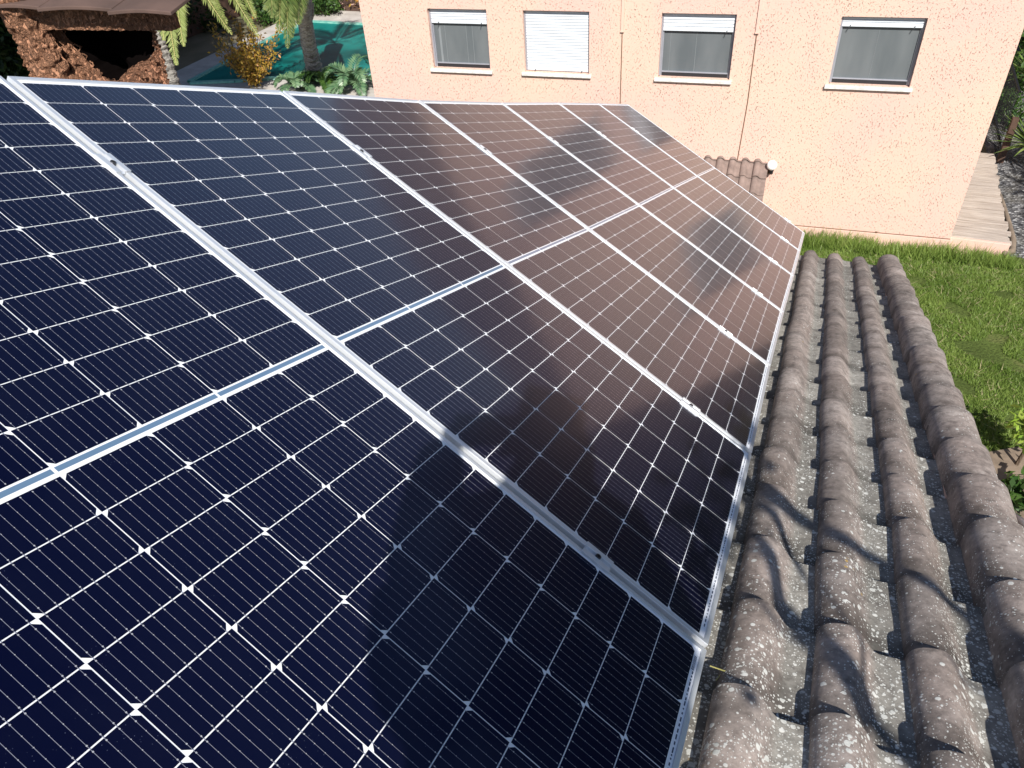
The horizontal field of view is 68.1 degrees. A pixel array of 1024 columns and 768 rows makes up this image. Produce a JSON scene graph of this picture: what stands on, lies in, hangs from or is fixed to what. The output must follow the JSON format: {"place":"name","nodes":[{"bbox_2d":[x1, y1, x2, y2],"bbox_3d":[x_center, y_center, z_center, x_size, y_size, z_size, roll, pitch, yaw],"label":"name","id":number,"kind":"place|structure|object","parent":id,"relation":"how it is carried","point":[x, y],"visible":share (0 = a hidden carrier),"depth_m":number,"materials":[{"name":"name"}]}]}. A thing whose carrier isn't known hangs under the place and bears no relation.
{"place":"outdoors","nodes":[
{"label":"outdoors","id":0,"kind":"place"},
{"bbox_2d":[176,11,374,96],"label":"pool deck","id":1,"kind":"structure","parent":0,"point":[186,73],"depth_m":24.34,"materials":[{"name":"beige stone"}]},
{"bbox_2d":[207,9,287,87],"bbox_3d":[-7.624,-9.748,22.117,2.557,2.152,2.150,-4,40,1],"label":"shrub","id":2,"kind":"object","parent":1,"relation":"on","point":[250,66],"visible":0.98,"depth_m":22.10,"materials":[{"name":"yellow plant"}]},
{"bbox_2d":[187,20,370,84],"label":"swimming pool","id":3,"kind":"structure","parent":1,"relation":"on","point":[339,41],"depth_m":25.11,"materials":[{"name":"liquid"}]},
{"bbox_2d":[273,68,317,92],"bbox_3d":[-6.347,-8.841,22.213,1.308,0.519,1.333,-16,41,-13],"label":"fern","id":4,"kind":"object","parent":1,"relation":"on","point":[291,78],"visible":0.89,"depth_m":22.00,"materials":[{"name":"green plant"}]},
{"bbox_2d":[150,9,1023,152],"bbox_3d":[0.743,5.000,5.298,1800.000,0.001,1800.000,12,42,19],"label":"ground","id":5,"kind":"structure","parent":0,"point":[196,47],"depth_m":26.91,"materials":[{"name":"soil"}]},
{"bbox_2d":[0,0,255,80],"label":"hedge","id":6,"kind":"object","parent":5,"relation":"on","point":[11,61],"visible":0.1,"depth_m":20.94,"materials":[{"name":"green plant"}]},
{"bbox_2d":[2,0,257,49],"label":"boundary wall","id":7,"kind":"structure","parent":5,"relation":"on","point":[228,5],"depth_m":27.94,"materials":[{"name":"brown"}]},
{"bbox_2d":[155,0,258,84],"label":"palm tree","id":8,"kind":"object","parent":5,"relation":"on","point":[172,77],"visible":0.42,"depth_m":6.47,"materials":[{"name":"green plant"}]},
{"bbox_2d":[241,0,280,28],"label":"bush","id":9,"kind":"object","parent":5,"relation":"on","point":[261,13],"visible":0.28,"depth_m":27.98,"materials":[{"name":"green plant"}]},
{"bbox_2d":[262,0,323,72],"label":"palm tree","id":10,"kind":"object","parent":5,"relation":"on","point":[301,12],"visible":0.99,"depth_m":19.81,"materials":[{"name":"green plant"}]},
{"bbox_2d":[299,65,348,92],"bbox_3d":[-5.497,-9.039,22.345,1.734,0.623,1.652,12,42,19],"label":"fern","id":11,"kind":"object","parent":5,"relation":"on","point":[320,78],"visible":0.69,"depth_m":21.96,"materials":[{"name":"green plant"}]},
{"bbox_2d":[312,0,343,15],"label":"bush","id":12,"kind":"object","parent":5,"relation":"on","point":[323,6],"visible":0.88,"depth_m":28.54,"materials":[{"name":"green plant"}]},
{"bbox_2d":[321,53,371,95],"bbox_3d":[-4.545,-8.838,21.850,2.050,0.937,1.799,-3,40,1],"label":"fern","id":13,"kind":"object","parent":5,"relation":"on","point":[353,77],"visible":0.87,"depth_m":21.59,"materials":[{"name":"green plant"}]},
{"bbox_2d":[340,0,360,11],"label":"terrace wall","id":14,"kind":"structure","parent":5,"relation":"on","point":[354,6],"depth_m":29.22,"materials":[{"name":"pink paint"}]},
{"bbox_2d":[0,0,1023,767],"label":"house","id":15,"kind":"structure","parent":5,"relation":"on","point":[870,608],"depth_m":2.39,"materials":[{"name":"tile"}]},
{"bbox_2d":[1015,513,1023,526],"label":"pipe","id":16,"kind":"object","parent":15,"relation":"attached to","point":[1020,519],"visible":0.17,"depth_m":3.05,"materials":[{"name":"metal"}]},
{"bbox_2d":[359,0,1023,250],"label":"house","id":17,"kind":"structure","parent":5,"relation":"on","point":[872,118],"depth_m":12.89,"materials":[{"name":"beige paint"}]},
{"bbox_2d":[429,9,492,73],"bbox_3d":[-0.947,-6.229,13.754,1.220,1.080,0.195,9,41,15],"label":"window","id":18,"kind":"structure","parent":17,"relation":"in","point":[459,36],"depth_m":13.82,"materials":[{"name":"glass"}]},
{"bbox_2d":[522,10,590,78],"bbox_3d":[0.778,-5.959,13.274,1.275,1.080,0.195,9,41,15],"label":"window","id":19,"kind":"structure","parent":17,"relation":"in","point":[554,40],"depth_m":13.29,"materials":[{"name":"plastic"}]},
{"bbox_2d":[654,13,736,84],"bbox_3d":[3.065,-5.602,12.638,1.293,1.080,0.195,9,41,15],"label":"window","id":20,"kind":"structure","parent":17,"relation":"in","point":[692,45],"depth_m":12.70,"materials":[{"name":"glass"}]},
{"bbox_2d":[767,160,776,173],"bbox_3d":[4.572,-3.806,13.352,0.176,0.288,0.216,9,41,15],"label":"wall lamp","id":21,"kind":"object","parent":17,"relation":"attached to","point":[771,165],"visible":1,"depth_m":13.25,"materials":[{"name":"white glass"}]},
{"bbox_2d":[824,16,926,91],"bbox_3d":[5.706,-5.189,11.903,1.308,1.080,0.195,9,41,15],"label":"window","id":22,"kind":"structure","parent":17,"relation":"in","point":[884,50],"depth_m":11.96,"materials":[{"name":"glass"}]},
{"bbox_2d":[1015,29,1023,82],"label":"bush","id":23,"kind":"object","parent":5,"relation":"on","point":[1021,41],"depth_m":19.32,"materials":[{"name":"green plant"}]},
{"bbox_2d":[800,243,1023,451],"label":"lawn","id":24,"kind":"structure","parent":0,"point":[989,347],"depth_m":11.37,"materials":[{"name":"plant"}]},
{"bbox_2d":[800,224,1023,270],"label":"tall grass","id":25,"kind":"structure","parent":24,"relation":"on","point":[866,246],"depth_m":13.35,"materials":[{"name":"green plant"}]},
{"bbox_2d":[816,246,1023,444],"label":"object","id":26,"kind":"object","parent":24,"relation":"on","point":[967,331],"visible":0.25,"depth_m":11.91,"materials":[{"name":"green plant"}]},
{"bbox_2d":[949,153,1016,256],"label":"boardwalk","id":27,"kind":"structure","parent":24,"relation":"on","point":[983,214],"depth_m":13.84,"materials":[{"name":"brown wood"}]},
{"bbox_2d":[985,87,1023,258],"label":"gravel","id":28,"kind":"structure","parent":0,"point":[1010,168],"depth_m":15.46,"materials":[{"name":"grey gravel"}]},
{"bbox_2d":[990,62,1020,154],"bbox_3d":[11.529,-7.325,18.038,0.040,1.400,6.109,12,42,19],"label":"fence","id":29,"kind":"object","parent":28,"relation":"on","point":[995,120],"visible":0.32,"depth_m":16.45,"materials":[{"name":"black metal"}]},
{"bbox_2d":[990,49,1023,131],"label":"bush","id":30,"kind":"object","parent":28,"relation":"on","point":[1021,109],"visible":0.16,"depth_m":17.24,"materials":[{"name":"green plant"}]},
{"bbox_2d":[996,117,1018,162],"bbox_3d":[10.324,-5.074,15.789,0.120,0.950,0.120,12,42,19],"label":"timber post","id":31,"kind":"object","parent":28,"relation":"on","point":[1010,132],"visible":1,"depth_m":15.73,"materials":[{"name":"brown wood"}]},
{"bbox_2d":[993,114,1023,155],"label":"yucca","id":32,"kind":"object","parent":28,"relation":"on","point":[1020,136],"visible":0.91,"depth_m":15.60,"materials":[{"name":"green plant"}]},
{"bbox_2d":[1008,46,1023,80],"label":"yucca","id":33,"kind":"object","parent":28,"relation":"on","point":[1021,69],"visible":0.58,"depth_m":17.00,"materials":[{"name":"green plant"}]},
{"bbox_2d":[989,447,1023,517],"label":"garden soil","id":34,"kind":"structure","parent":0,"point":[1003,460],"depth_m":9.59,"materials":[{"name":"brown soil"}]},
{"bbox_2d":[999,466,1023,515],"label":"leafy plant","id":35,"kind":"object","parent":34,"relation":"on","point":[1013,483],"visible":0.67,"depth_m":8.83,"materials":[{"name":"green plant"}]},
{"bbox_2d":[1005,404,1023,465],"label":"citrus bush","id":36,"kind":"object","parent":34,"relation":"on","point":[1016,422],"visible":1,"depth_m":9.26,"materials":[{"name":"green plant"}]},
{"bbox_3d":[0.585,-0.774,4.110,1.337,3.382,7.194,12,42,19],"label":"rack","id":37,"kind":"object","parent":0,"visible":0},
{"bbox_2d":[0,76,706,767],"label":"solar panel","id":38,"kind":"object","parent":37,"relation":"on","point":[246,520],"visible":1,"depth_m":1.26,"materials":[{"name":"aluminium"},{"name":"dark blue silicon solar cells"}]},
{"bbox_2d":[94,153,130,176],"bbox_3d":[-0.948,-0.515,1.796,0.072,0.028,0.044,38,28,6],"label":"panel clamp","id":39,"kind":"object","parent":38,"relation":"attached to","point":[112,162],"visible":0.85,"depth_m":1.79,"materials":[{"name":"metal"}]},
{"bbox_2d":[582,541,613,573],"bbox_3d":[0.180,0.380,1.638,0.072,0.028,0.044,39,28,6],"label":"panel clamp","id":40,"kind":"object","parent":38,"relation":"attached to","point":[596,556],"visible":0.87,"depth_m":1.64,"materials":[{"name":"metal"}]},
{"bbox_2d":[7,76,750,647],"bbox_3d":[-0.222,-0.243,2.191,2.108,0.037,1.042,38,28,6],"label":"solar panel","id":41,"kind":"object","parent":37,"relation":"on","point":[569,426],"visible":1,"depth_m":2.03,"materials":[{"name":"aluminium"},{"name":"dark blue silicon solar cells"}]},
{"bbox_2d":[351,145,371,158],"bbox_3d":[-0.545,-0.828,2.725,0.072,0.028,0.044,38,28,6],"label":"panel clamp","id":42,"kind":"object","parent":41,"relation":"attached to","point":[361,151],"visible":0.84,"depth_m":2.71,"materials":[{"name":"metal"}]},
{"bbox_2d":[681,397,700,414],"bbox_3d":[0.599,0.080,2.564,0.072,0.028,0.044,38,28,6],"label":"panel clamp","id":43,"kind":"object","parent":41,"relation":"attached to","point":[690,405],"visible":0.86,"depth_m":2.56,"materials":[{"name":"metal"}]},
{"bbox_2d":[283,91,769,453],"bbox_3d":[0.163,-0.564,3.125,2.108,0.036,1.042,38,27,6],"label":"solar panel","id":44,"kind":"object","parent":37,"relation":"on","point":[652,327],"visible":1,"depth_m":3.01,"materials":[{"name":"glass"}]},
{"bbox_2d":[477,145,492,154],"bbox_3d":[-0.135,-1.123,3.657,0.072,0.028,0.044,38,28,6],"label":"panel clamp","id":45,"kind":"object","parent":44,"relation":"attached to","point":[482,147],"visible":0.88,"depth_m":3.65,"materials":[{"name":"metal"}]},
{"bbox_2d":[719,325,732,336],"bbox_3d":[0.981,-0.237,3.501,0.072,0.028,0.044,38,28,6],"label":"panel clamp","id":46,"kind":"object","parent":44,"relation":"attached to","point":[726,331],"visible":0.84,"depth_m":3.49,"materials":[{"name":"metal"}]},
{"bbox_2d":[419,100,783,365],"bbox_3d":[0.551,-0.888,4.056,2.108,0.036,1.042,38,28,6],"label":"solar panel","id":47,"kind":"object","parent":37,"relation":"on","point":[697,279],"visible":1,"depth_m":3.97,"materials":[{"name":"glass"}]},
{"bbox_2d":[752,287,762,295],"bbox_3d":[1.425,-0.529,4.420,0.072,0.028,0.044,39,28,6],"label":"panel clamp","id":48,"kind":"object","parent":47,"relation":"attached to","point":[757,291],"visible":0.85,"depth_m":4.41,"materials":[{"name":"metal"}]},
{"bbox_2d":[502,102,793,311],"bbox_3d":[0.948,-1.225,4.979,2.108,0.036,1.042,38,29,6],"label":"solar panel","id":49,"kind":"object","parent":37,"relation":"on","point":[690,221],"visible":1,"depth_m":4.91,"materials":[{"name":"glass"}]},
{"bbox_2d":[558,102,799,275],"bbox_3d":[1.346,-1.564,5.901,2.108,0.038,1.042,38,29,6],"label":"solar panel","id":50,"kind":"object","parent":37,"relation":"on","point":[702,194],"visible":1,"depth_m":5.84,"materials":[{"name":"glass"}]},
{"bbox_2d":[598,103,804,250],"bbox_3d":[1.742,-1.899,6.825,2.108,0.038,1.042,38,29,6],"label":"solar panel","id":51,"kind":"object","parent":37,"relation":"on","point":[715,178],"visible":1,"depth_m":6.78,"materials":[{"name":"glass"}]}
]}

